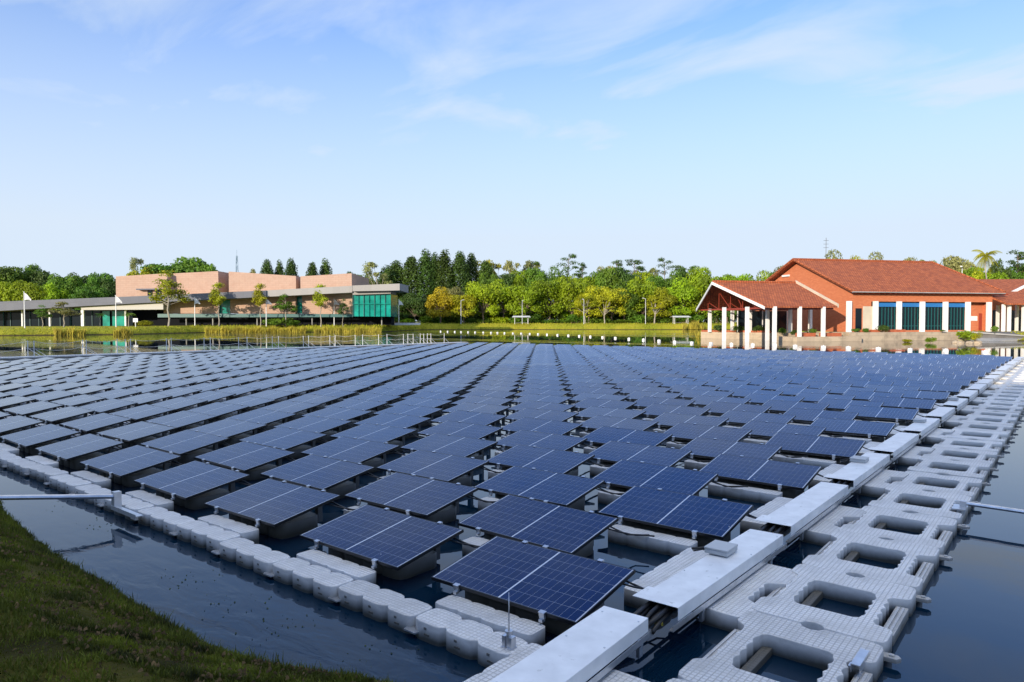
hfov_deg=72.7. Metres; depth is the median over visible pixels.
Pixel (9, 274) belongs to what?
broadleaf tree
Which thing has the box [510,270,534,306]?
broadleaf tree
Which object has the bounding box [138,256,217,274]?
broadleaf tree
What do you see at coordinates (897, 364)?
solar panel
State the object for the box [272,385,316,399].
solar panel
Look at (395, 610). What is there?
edge float
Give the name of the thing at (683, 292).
broadleaf tree
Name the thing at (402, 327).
shore grass
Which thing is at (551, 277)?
broadleaf tree
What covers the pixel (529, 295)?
broadleaf tree
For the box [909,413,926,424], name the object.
side float
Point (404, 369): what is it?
solar panel
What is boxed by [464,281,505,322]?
broadleaf tree
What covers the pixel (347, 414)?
solar panel
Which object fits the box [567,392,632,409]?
solar panel
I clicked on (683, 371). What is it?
solar panel
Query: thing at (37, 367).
solar panel
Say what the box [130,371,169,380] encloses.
solar panel
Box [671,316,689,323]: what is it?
garden shelter
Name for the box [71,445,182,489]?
solar panel
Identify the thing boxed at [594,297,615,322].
open crowned tree
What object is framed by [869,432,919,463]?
cable tray
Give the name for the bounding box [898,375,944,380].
solar panel
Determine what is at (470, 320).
shrub
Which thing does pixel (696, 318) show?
shrub
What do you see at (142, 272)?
broadleaf tree
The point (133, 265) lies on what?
open crowned tree
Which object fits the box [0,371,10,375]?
solar panel
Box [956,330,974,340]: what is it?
shrub
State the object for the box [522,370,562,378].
solar panel
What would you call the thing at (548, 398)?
solar panel
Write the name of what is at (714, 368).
solar panel
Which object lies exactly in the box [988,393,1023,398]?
walkway float
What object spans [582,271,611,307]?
broadleaf tree
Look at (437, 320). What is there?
shrub
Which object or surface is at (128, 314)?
palm tree
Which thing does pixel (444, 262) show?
conical tree
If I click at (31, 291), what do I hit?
broadleaf tree
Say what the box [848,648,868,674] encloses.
metal bracket
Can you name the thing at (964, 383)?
solar panel
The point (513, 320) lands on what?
shrub
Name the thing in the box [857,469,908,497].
outrigger float
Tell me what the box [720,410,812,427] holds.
solar panel
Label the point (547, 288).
broadleaf tree
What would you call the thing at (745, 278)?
broadleaf tree
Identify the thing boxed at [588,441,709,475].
solar panel
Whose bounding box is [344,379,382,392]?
solar panel
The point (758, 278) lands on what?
broadleaf tree
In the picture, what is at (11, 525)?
bank grass
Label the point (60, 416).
solar panel
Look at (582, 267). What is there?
layered tree
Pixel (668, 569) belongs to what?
side float
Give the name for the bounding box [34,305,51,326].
young tree
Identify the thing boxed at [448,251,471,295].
conical tree
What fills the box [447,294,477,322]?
broadleaf tree
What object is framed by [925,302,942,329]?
window
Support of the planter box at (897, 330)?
on the terrace wall at (888, 336)
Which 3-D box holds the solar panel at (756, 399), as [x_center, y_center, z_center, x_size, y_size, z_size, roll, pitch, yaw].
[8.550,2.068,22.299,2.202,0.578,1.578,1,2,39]
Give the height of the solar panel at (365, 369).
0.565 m
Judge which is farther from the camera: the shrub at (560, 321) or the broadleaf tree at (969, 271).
the shrub at (560, 321)
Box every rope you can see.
[4,334,441,344]
[4,338,437,351]
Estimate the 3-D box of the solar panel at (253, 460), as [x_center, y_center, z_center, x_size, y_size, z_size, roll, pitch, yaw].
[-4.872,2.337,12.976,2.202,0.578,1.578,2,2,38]
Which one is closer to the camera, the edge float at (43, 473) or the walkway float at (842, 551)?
the walkway float at (842, 551)
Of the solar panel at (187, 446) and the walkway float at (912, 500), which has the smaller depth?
the walkway float at (912, 500)
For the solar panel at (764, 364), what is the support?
on the lake water
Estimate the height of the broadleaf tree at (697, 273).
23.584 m
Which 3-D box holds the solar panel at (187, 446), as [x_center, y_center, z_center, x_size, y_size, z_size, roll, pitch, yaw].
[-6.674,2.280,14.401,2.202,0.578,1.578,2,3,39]
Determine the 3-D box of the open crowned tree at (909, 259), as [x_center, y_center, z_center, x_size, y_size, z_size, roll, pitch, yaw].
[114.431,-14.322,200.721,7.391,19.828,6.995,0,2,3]
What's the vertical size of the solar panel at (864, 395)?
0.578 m
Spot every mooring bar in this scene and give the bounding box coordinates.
[0,490,142,518]
[951,500,1023,513]
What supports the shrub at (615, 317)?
on the ground at (120, 666)
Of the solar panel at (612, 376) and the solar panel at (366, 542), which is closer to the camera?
the solar panel at (366, 542)
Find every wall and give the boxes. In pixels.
[394,323,419,324]
[816,331,996,340]
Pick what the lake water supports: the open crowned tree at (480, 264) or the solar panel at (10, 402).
the solar panel at (10, 402)
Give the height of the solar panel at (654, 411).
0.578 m
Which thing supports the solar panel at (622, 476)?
on the lake water
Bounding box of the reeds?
[52,320,705,337]
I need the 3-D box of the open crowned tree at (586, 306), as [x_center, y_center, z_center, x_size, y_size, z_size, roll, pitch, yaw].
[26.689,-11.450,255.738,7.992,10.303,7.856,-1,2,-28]
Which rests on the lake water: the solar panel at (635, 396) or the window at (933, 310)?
the solar panel at (635, 396)
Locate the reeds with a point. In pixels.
(120, 331)
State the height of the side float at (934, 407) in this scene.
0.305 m
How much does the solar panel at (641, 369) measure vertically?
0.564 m
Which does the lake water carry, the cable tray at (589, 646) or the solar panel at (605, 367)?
the solar panel at (605, 367)
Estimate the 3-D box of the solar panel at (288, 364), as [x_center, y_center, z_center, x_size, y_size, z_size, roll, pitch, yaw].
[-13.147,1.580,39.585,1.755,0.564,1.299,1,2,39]
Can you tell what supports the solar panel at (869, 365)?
on the lake water
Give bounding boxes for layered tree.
[556,253,579,278]
[575,262,586,277]
[611,260,622,267]
[625,259,647,274]
[655,257,674,280]
[666,265,688,280]
[1005,249,1023,272]
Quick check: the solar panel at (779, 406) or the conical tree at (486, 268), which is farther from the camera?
the conical tree at (486, 268)
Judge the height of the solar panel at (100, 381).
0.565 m
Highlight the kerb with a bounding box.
[963,331,1023,335]
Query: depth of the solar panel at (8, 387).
26.44 m
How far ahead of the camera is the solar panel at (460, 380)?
29.18 m
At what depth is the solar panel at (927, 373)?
33.27 m
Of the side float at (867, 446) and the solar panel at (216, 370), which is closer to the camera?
the side float at (867, 446)
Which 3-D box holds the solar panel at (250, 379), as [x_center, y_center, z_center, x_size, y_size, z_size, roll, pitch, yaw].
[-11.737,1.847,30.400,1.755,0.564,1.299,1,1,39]
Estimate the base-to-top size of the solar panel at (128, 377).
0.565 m
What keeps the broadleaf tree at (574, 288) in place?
on the ground at (120, 666)
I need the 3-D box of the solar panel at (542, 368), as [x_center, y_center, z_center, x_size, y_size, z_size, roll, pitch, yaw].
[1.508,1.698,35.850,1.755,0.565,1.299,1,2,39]
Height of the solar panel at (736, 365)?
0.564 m
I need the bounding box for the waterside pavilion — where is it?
[696,280,861,341]
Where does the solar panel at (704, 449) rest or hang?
on the lake water
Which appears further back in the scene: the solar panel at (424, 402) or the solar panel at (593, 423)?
the solar panel at (424, 402)
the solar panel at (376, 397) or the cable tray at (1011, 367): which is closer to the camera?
the solar panel at (376, 397)
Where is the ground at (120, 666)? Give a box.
[0,322,1023,681]
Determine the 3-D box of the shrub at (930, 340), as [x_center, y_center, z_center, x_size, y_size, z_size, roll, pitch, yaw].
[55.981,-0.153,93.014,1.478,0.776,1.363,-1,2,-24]
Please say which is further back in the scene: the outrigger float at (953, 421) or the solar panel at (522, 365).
the solar panel at (522, 365)
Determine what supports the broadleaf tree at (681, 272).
on the ground at (120, 666)
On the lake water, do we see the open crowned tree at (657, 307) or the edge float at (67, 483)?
the edge float at (67, 483)
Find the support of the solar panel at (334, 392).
on the lake water
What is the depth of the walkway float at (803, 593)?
6.70 m
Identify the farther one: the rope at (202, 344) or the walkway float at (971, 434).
the rope at (202, 344)
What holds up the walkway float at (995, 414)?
on the lake water
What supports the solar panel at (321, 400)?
on the lake water
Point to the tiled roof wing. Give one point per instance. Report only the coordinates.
(1007, 312)
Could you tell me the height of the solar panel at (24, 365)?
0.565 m
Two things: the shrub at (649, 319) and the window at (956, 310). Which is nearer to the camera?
the window at (956, 310)
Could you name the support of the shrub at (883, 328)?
on the terrace wall at (888, 336)
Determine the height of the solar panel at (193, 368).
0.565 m
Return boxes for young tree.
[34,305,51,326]
[46,301,81,326]
[148,269,190,325]
[208,282,226,325]
[252,283,266,326]
[273,294,297,326]
[311,284,328,326]
[336,299,348,324]
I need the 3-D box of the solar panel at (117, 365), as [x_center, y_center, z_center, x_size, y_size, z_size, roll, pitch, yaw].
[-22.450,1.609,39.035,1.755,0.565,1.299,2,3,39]
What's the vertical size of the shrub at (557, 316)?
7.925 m
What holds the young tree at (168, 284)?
on the ground at (120, 666)
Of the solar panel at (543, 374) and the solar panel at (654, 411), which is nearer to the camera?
the solar panel at (654, 411)
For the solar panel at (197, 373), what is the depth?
33.28 m
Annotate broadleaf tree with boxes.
[0,266,27,283]
[0,279,26,301]
[12,282,52,309]
[19,263,41,283]
[28,270,62,286]
[39,282,70,309]
[46,273,83,309]
[67,272,96,308]
[68,285,110,309]
[83,272,115,289]
[99,278,115,296]
[126,266,162,275]
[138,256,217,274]
[140,263,184,274]
[199,263,215,271]
[396,297,410,322]
[400,292,426,322]
[422,298,439,321]
[424,286,453,322]
[438,286,463,316]
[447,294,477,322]
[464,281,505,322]
[477,271,499,322]
[485,278,520,316]
[495,273,515,306]
[505,284,543,322]
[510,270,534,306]
[524,267,546,309]
[530,279,566,319]
[544,265,560,306]
[549,276,591,322]
[558,270,574,310]
[568,275,595,306]
[574,285,608,322]
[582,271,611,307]
[594,267,625,305]
[597,286,630,320]
[612,266,640,288]
[612,286,639,322]
[626,279,664,322]
[632,271,654,302]
[644,275,666,307]
[644,287,677,322]
[659,269,684,322]
[664,277,699,317]
[675,267,693,302]
[683,284,707,322]
[685,267,711,286]
[695,274,733,322]
[712,310,736,322]
[721,273,754,280]
[756,270,770,280]
[824,249,842,258]
[868,251,883,259]
[940,255,975,274]
[960,267,985,278]
[971,271,983,278]
[980,271,1008,278]
[987,258,1011,278]
[1009,265,1023,278]
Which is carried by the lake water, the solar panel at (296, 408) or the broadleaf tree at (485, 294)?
the solar panel at (296, 408)
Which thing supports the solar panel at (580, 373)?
on the lake water
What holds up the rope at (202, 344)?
attached to the rail post
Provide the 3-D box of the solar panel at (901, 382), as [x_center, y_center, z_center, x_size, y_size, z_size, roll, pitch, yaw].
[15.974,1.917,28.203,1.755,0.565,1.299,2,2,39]
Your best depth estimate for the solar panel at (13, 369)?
36.10 m
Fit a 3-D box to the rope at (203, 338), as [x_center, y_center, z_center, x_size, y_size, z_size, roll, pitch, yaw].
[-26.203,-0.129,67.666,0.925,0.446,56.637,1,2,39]
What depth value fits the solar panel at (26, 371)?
34.74 m
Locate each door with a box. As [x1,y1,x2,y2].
[855,308,861,331]
[978,313,981,330]
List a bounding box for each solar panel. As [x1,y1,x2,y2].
[0,367,25,375]
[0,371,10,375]
[0,373,27,383]
[0,376,46,389]
[0,380,10,384]
[0,383,30,396]
[0,386,52,401]
[0,392,11,397]
[0,396,35,414]
[0,411,11,419]
[0,415,43,442]
[0,424,79,455]
[2,401,63,420]
[8,363,36,371]
[9,369,41,378]
[17,371,57,378]
[18,379,66,391]
[20,390,78,405]
[22,406,94,429]
[23,364,51,372]
[25,434,123,469]
[35,372,76,382]
[37,382,87,393]
[39,366,67,374]
[44,394,105,411]
[46,368,84,376]
[54,375,96,386]
[58,364,91,370]
[60,413,131,440]
[61,385,112,398]
[66,370,103,379]
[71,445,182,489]
[72,378,118,389]
[72,398,137,418]
[74,366,109,373]
[83,372,123,382]
[86,388,141,403]
[90,367,127,376]
[96,380,143,392]
[96,421,176,452]
[97,363,129,371]
[103,374,145,384]
[109,404,174,427]
[110,369,147,378]
[115,365,148,373]
[118,392,172,409]
[124,384,170,397]
[125,460,251,510]
[127,377,169,387]
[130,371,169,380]
[134,367,168,374]
[138,363,168,369]
[140,429,229,467]
[145,411,216,437]
[151,397,207,416]
[154,373,193,383]
[154,379,196,391]
[154,387,201,402]
[156,369,190,376]
[157,364,187,371]
[178,366,209,373]
[179,370,213,379]
[181,376,219,386]
[184,383,227,395]
[187,390,235,407]
[187,402,248,425]
[189,418,266,448]
[194,441,294,479]
[198,478,354,543]
[199,364,226,370]
[202,368,232,375]
[203,373,239,382]
[211,379,248,390]
[216,386,260,400]
[220,365,247,372]
[222,396,275,414]
[225,408,295,434]
[226,370,257,378]
[232,375,267,385]
[238,363,263,369]
[239,427,327,458]
[241,382,280,394]
[244,367,272,375]
[247,390,297,406]
[250,372,284,381]
[258,400,320,422]
[259,365,286,372]
[260,377,298,389]
[260,454,381,499]
[269,369,298,377]
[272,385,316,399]
[273,415,352,444]
[275,363,298,369]
[279,374,313,384]
[285,367,311,374]
[288,394,340,412]
[292,380,332,393]
[293,371,327,381]
[296,504,478,583]
[298,365,322,371]
[301,406,371,430]
[301,436,404,473]
[304,388,356,404]
[308,376,346,388]
[311,368,339,377]
[320,383,370,398]
[322,366,350,374]
[323,398,388,419]
[324,373,358,383]
[330,423,421,453]
[334,364,359,371]
[338,370,369,380]
[342,392,400,410]
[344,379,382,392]
[344,472,495,523]
[349,368,379,376]
[354,413,434,438]
[357,376,393,387]
[358,387,412,403]
[360,365,387,373]
[360,373,401,383]
[369,363,395,370]
[372,382,422,396]
[373,404,444,426]
[376,450,500,486]
[377,370,410,379]
[383,378,430,390]
[387,367,417,376]
[389,397,452,416]
[390,365,423,373]
[395,375,437,385]
[400,433,503,459]
[401,391,460,407]
[403,372,443,381]
[404,363,429,369]
[411,369,449,378]
[412,385,468,401]
[417,420,506,440]
[419,367,455,375]
[422,382,472,395]
[424,364,458,372]
[430,378,477,390]
[430,410,510,426]
[431,536,643,645]
[437,374,481,385]
[441,402,513,422]
[444,371,485,381]
[449,368,488,377]
[450,395,515,413]
[454,366,491,375]
[458,494,654,556]
[459,363,493,372]
[459,389,519,405]
[466,384,520,398]
[471,380,521,391]
[474,466,623,510]
[475,376,521,386]
[480,373,523,381]
[484,370,523,375]
[487,368,525,374]
[487,445,611,478]
[490,365,526,374]
[493,363,527,367]
[494,430,598,455]
[500,417,590,438]
[504,408,585,424]
[507,400,578,414]
[511,394,574,411]
[513,388,573,403]
[515,383,570,390]
[518,379,566,392]
[519,376,565,386]
[521,372,563,382]
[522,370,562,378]
[524,367,561,371]
[526,365,561,372]
[559,366,597,375]
[559,369,599,373]
[560,364,594,368]
[561,372,603,381]
[561,375,606,385]
[562,378,611,390]
[565,382,616,396]
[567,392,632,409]
[568,386,625,402]
[573,398,644,417]
[575,406,653,423]
[579,415,667,436]
[582,426,686,453]
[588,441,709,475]
[593,459,748,504]
[594,364,626,367]
[595,366,631,370]
[597,368,636,372]
[598,486,756,556]
[601,371,641,376]
[605,374,647,384]
[606,378,654,388]
[614,381,663,394]
[620,385,671,401]
[625,363,658,366]
[626,391,690,408]
[631,365,664,369]
[632,396,704,415]
[635,367,671,372]
[640,370,678,374]
[642,404,720,425]
[643,373,687,379]
[651,376,696,387]
[651,413,742,432]
[659,380,707,392]
[663,422,769,448]
[665,365,697,368]
[668,384,719,398]
[670,367,705,370]
[677,369,714,374]
[677,389,743,406]
[680,437,807,470]
[684,372,725,377]
[691,395,761,414]
[694,376,737,381]
[696,364,728,367]
[699,454,831,503]
[703,379,750,386]
[703,401,784,423]
[705,366,738,369]
[713,369,749,373]
[715,383,765,396]
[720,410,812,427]
[723,372,761,377]
[727,364,759,367]
[728,388,782,403]
[733,375,776,380]
[737,366,771,369]
[741,420,847,443]
[744,394,804,412]
[746,378,791,385]
[747,368,783,372]
[757,363,789,366]
[758,371,797,375]
[759,382,809,390]
[762,400,843,413]
[764,432,874,469]
[768,365,802,368]
[770,374,813,379]
[775,387,841,395]
[781,367,816,371]
[784,408,877,425]
[786,377,831,383]
[793,370,832,375]
[796,392,855,402]
[799,365,833,368]
[802,381,852,388]
[807,373,850,378]
[810,417,903,443]
[812,367,849,370]
[817,398,883,410]
[822,385,876,394]
[824,376,870,382]
[827,369,866,374]
[828,364,863,367]
[843,366,880,370]
[843,372,886,377]
[843,380,893,387]
[844,390,919,400]
[844,405,928,427]
[858,364,892,366]
[859,369,899,373]
[862,375,907,380]
[866,384,919,392]
[870,396,952,413]
[874,366,910,369]
[877,372,920,376]
[884,379,932,385]
[885,363,920,366]
[891,368,931,372]
[891,389,950,402]
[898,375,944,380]
[902,365,939,368]
[907,383,963,395]
[911,371,953,375]
[920,378,971,388]
[922,367,961,371]
[932,365,968,367]
[933,374,978,383]
[943,370,985,378]
[952,367,991,374]
[959,364,997,371]
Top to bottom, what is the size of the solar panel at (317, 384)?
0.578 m
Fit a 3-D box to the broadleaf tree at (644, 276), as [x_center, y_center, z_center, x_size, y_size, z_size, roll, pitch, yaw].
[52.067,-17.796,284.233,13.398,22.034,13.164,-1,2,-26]
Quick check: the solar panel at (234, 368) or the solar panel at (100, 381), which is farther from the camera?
the solar panel at (234, 368)
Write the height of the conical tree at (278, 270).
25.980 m
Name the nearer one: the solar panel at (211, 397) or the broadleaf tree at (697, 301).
the solar panel at (211, 397)
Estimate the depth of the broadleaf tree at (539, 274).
281.65 m
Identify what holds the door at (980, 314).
in the red brick hall
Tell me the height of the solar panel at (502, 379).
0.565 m
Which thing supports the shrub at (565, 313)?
on the ground at (120, 666)
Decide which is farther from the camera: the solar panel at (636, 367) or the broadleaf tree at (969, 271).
the broadleaf tree at (969, 271)
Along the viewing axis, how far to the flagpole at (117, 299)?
165.80 m
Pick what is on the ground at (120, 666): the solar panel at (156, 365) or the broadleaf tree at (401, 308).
the broadleaf tree at (401, 308)
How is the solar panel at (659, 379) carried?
on the lake water
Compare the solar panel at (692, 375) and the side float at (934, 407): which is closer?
the side float at (934, 407)
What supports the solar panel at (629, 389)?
on the lake water
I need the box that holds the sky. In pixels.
[0,0,1023,321]
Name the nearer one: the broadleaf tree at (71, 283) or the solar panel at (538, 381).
the solar panel at (538, 381)
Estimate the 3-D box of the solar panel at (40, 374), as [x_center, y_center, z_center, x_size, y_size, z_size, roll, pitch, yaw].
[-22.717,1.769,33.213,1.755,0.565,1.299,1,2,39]
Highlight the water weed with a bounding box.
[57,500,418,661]
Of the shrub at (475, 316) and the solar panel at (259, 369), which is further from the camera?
the shrub at (475, 316)
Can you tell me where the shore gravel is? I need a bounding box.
[969,338,1021,340]
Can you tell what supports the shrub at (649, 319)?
on the ground at (120, 666)
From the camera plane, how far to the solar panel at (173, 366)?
38.14 m
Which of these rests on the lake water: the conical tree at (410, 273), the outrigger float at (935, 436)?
the outrigger float at (935, 436)
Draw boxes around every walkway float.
[666,678,688,681]
[678,611,883,681]
[752,564,915,663]
[802,530,938,602]
[839,506,956,560]
[868,486,971,530]
[890,471,981,506]
[907,457,990,486]
[922,446,998,471]
[933,437,1003,458]
[945,428,1009,448]
[954,422,1014,438]
[961,415,1017,429]
[968,410,1021,423]
[974,405,1023,417]
[979,401,1023,411]
[983,397,1023,402]
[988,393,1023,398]
[995,387,1023,390]
[995,390,1023,394]
[999,384,1023,387]
[1003,382,1023,384]
[1004,380,1023,382]
[1006,377,1023,379]
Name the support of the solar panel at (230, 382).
on the lake water
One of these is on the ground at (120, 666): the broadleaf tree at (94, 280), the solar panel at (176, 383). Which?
the broadleaf tree at (94, 280)
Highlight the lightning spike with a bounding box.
[501,601,516,650]
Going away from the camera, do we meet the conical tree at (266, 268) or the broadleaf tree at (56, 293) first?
the broadleaf tree at (56, 293)
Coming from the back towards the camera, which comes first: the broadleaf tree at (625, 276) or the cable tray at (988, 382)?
the broadleaf tree at (625, 276)
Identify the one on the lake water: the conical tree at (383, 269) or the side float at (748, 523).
the side float at (748, 523)
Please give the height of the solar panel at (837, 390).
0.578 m
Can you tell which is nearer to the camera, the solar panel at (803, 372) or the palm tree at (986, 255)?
the solar panel at (803, 372)
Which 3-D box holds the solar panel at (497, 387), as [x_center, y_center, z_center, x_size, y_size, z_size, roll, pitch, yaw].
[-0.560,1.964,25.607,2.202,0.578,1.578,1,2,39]
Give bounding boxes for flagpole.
[24,293,30,327]
[115,295,121,326]
[194,297,199,324]
[266,299,271,325]
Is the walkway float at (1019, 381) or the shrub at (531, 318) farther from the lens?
the shrub at (531, 318)
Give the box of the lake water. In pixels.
[0,330,1023,681]
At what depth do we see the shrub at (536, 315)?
270.19 m
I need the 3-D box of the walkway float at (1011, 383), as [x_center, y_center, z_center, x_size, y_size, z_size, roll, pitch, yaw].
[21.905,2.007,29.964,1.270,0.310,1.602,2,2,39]
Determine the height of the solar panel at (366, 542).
0.578 m
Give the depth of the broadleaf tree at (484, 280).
277.55 m
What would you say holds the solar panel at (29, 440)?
on the lake water
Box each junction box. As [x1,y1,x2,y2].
[691,540,737,556]
[840,455,868,462]
[905,418,926,422]
[942,397,958,400]
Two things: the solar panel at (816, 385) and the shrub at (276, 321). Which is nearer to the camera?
the solar panel at (816, 385)
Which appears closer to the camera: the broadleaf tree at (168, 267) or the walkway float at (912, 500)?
the walkway float at (912, 500)
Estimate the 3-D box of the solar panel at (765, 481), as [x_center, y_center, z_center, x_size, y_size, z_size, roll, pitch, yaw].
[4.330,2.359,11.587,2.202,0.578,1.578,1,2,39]
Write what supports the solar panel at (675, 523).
on the lake water
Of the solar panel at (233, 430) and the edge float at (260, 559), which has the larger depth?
the solar panel at (233, 430)
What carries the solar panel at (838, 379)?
on the lake water
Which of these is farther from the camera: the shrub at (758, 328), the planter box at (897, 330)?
the shrub at (758, 328)
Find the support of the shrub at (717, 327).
on the waterside pavilion
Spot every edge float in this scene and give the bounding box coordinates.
[0,451,21,467]
[2,458,42,475]
[24,465,68,482]
[44,474,90,493]
[69,484,110,507]
[97,494,153,520]
[130,507,193,536]
[169,520,239,551]
[211,538,289,576]
[263,558,353,602]
[328,580,431,633]
[404,608,527,667]
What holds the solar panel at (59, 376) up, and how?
on the lake water
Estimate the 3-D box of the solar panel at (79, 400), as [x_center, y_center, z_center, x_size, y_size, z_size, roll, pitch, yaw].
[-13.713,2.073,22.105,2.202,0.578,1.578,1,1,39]
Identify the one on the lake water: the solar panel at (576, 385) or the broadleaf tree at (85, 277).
the solar panel at (576, 385)
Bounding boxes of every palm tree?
[122,312,135,326]
[972,249,1001,278]
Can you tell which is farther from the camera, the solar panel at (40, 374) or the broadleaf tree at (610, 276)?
the broadleaf tree at (610, 276)
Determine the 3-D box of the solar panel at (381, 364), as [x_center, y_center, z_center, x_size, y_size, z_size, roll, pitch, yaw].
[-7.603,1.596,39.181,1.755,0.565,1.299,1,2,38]
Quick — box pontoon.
[0,342,467,359]
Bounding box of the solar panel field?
[0,342,1011,371]
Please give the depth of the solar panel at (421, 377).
30.58 m
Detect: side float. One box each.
[464,643,541,681]
[624,548,709,608]
[740,497,792,531]
[808,464,845,488]
[857,442,881,455]
[885,426,906,439]
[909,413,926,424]
[928,403,943,412]
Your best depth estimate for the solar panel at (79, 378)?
30.37 m
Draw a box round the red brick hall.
[756,258,1008,331]
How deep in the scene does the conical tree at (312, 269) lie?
266.81 m
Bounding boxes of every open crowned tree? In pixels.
[129,257,143,272]
[362,261,391,284]
[475,259,496,275]
[489,262,501,273]
[502,260,520,274]
[522,260,532,271]
[533,261,539,268]
[572,296,597,322]
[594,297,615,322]
[596,266,613,271]
[646,297,665,322]
[649,267,658,276]
[904,256,924,260]
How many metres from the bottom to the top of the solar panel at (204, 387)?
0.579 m
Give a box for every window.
[878,302,895,328]
[902,302,918,329]
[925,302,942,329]
[948,302,964,329]
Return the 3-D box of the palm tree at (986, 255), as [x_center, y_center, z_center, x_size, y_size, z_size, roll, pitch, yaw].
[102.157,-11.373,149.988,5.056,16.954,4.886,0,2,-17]
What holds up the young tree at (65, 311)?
on the ground at (120, 666)
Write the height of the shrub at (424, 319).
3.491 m
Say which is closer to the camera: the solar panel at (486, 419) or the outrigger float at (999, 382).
the solar panel at (486, 419)
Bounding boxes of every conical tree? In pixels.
[259,258,274,273]
[274,260,284,274]
[283,258,297,275]
[305,262,317,275]
[318,258,332,274]
[376,265,391,283]
[383,260,410,297]
[396,255,424,319]
[412,248,436,298]
[426,252,443,295]
[430,249,455,292]
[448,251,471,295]
[462,253,478,287]
[476,260,492,316]
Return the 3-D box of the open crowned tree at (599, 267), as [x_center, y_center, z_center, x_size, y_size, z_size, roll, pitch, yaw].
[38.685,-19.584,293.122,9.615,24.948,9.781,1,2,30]
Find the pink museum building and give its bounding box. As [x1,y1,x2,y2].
[0,271,407,325]
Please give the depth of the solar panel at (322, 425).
16.88 m
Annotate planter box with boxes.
[795,333,815,336]
[819,333,841,335]
[885,329,905,331]
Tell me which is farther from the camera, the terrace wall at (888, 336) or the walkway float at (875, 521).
the terrace wall at (888, 336)
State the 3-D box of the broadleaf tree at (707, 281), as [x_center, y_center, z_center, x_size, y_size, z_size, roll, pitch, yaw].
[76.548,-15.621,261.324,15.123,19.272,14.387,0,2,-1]
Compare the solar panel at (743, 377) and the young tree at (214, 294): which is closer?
the solar panel at (743, 377)
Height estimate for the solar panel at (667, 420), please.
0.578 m
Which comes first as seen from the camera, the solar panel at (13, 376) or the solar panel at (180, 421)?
the solar panel at (180, 421)
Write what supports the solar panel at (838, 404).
on the lake water
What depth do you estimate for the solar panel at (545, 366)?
38.08 m
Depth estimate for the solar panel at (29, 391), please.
24.99 m
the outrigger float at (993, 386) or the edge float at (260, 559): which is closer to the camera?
the edge float at (260, 559)
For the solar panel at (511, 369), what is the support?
on the lake water
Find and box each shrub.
[134,320,152,325]
[261,317,292,325]
[285,320,299,325]
[394,317,400,322]
[400,318,415,322]
[418,315,431,322]
[429,317,449,322]
[444,315,465,322]
[464,318,478,322]
[470,310,481,322]
[475,318,491,322]
[488,316,509,322]
[489,311,504,322]
[508,317,521,322]
[521,314,540,322]
[529,304,542,321]
[534,319,555,322]
[538,305,554,319]
[548,309,565,322]
[548,319,570,322]
[558,310,569,322]
[565,314,586,322]
[580,316,601,322]
[597,318,612,322]
[606,313,621,319]
[612,319,631,322]
[625,314,644,322]
[643,316,661,322]
[658,316,678,322]
[671,314,691,322]
[689,314,704,322]
[712,310,728,322]
[713,325,726,331]
[731,325,744,332]
[752,325,764,330]
[807,328,816,332]
[875,325,889,331]
[925,337,936,342]
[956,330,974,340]
[971,332,982,340]
[990,325,998,332]
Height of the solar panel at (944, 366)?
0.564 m
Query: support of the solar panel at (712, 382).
on the lake water
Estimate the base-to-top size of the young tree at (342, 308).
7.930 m
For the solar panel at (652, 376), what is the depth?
31.73 m
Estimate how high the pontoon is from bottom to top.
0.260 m
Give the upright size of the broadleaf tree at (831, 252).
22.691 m
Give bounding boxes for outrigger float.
[597,669,648,681]
[701,563,797,631]
[801,505,865,545]
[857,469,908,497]
[895,446,933,465]
[921,428,953,443]
[941,415,968,427]
[956,405,980,415]
[968,397,988,405]
[978,390,995,396]
[986,384,1002,389]
[993,380,1007,384]
[1004,372,1015,375]
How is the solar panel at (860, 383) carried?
on the lake water
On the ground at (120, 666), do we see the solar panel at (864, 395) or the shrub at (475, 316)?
the shrub at (475, 316)
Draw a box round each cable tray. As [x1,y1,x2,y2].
[489,606,653,681]
[632,529,786,633]
[755,482,850,542]
[824,452,891,493]
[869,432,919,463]
[899,417,940,441]
[922,407,955,425]
[940,398,968,413]
[954,390,978,403]
[965,383,986,396]
[975,379,993,389]
[984,375,1000,383]
[991,371,1005,379]
[996,367,1009,373]
[1002,365,1013,371]
[1006,362,1016,366]
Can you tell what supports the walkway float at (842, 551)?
on the lake water
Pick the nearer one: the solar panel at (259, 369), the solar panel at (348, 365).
the solar panel at (259, 369)
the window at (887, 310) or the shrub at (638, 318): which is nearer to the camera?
the window at (887, 310)
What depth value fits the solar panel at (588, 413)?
18.98 m
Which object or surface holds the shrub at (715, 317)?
on the ground at (120, 666)
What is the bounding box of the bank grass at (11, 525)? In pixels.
[0,500,404,681]
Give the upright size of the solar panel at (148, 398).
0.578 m
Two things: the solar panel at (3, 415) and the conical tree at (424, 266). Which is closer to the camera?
the solar panel at (3, 415)
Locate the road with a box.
[958,331,1023,337]
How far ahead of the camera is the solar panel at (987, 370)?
36.07 m
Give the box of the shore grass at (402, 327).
[0,322,1023,340]
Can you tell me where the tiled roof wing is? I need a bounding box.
[978,279,1023,330]
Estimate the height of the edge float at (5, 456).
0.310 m
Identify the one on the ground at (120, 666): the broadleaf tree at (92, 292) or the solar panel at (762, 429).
the broadleaf tree at (92, 292)
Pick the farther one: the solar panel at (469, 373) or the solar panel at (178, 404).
the solar panel at (469, 373)
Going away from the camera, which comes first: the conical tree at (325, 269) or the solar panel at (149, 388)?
the solar panel at (149, 388)

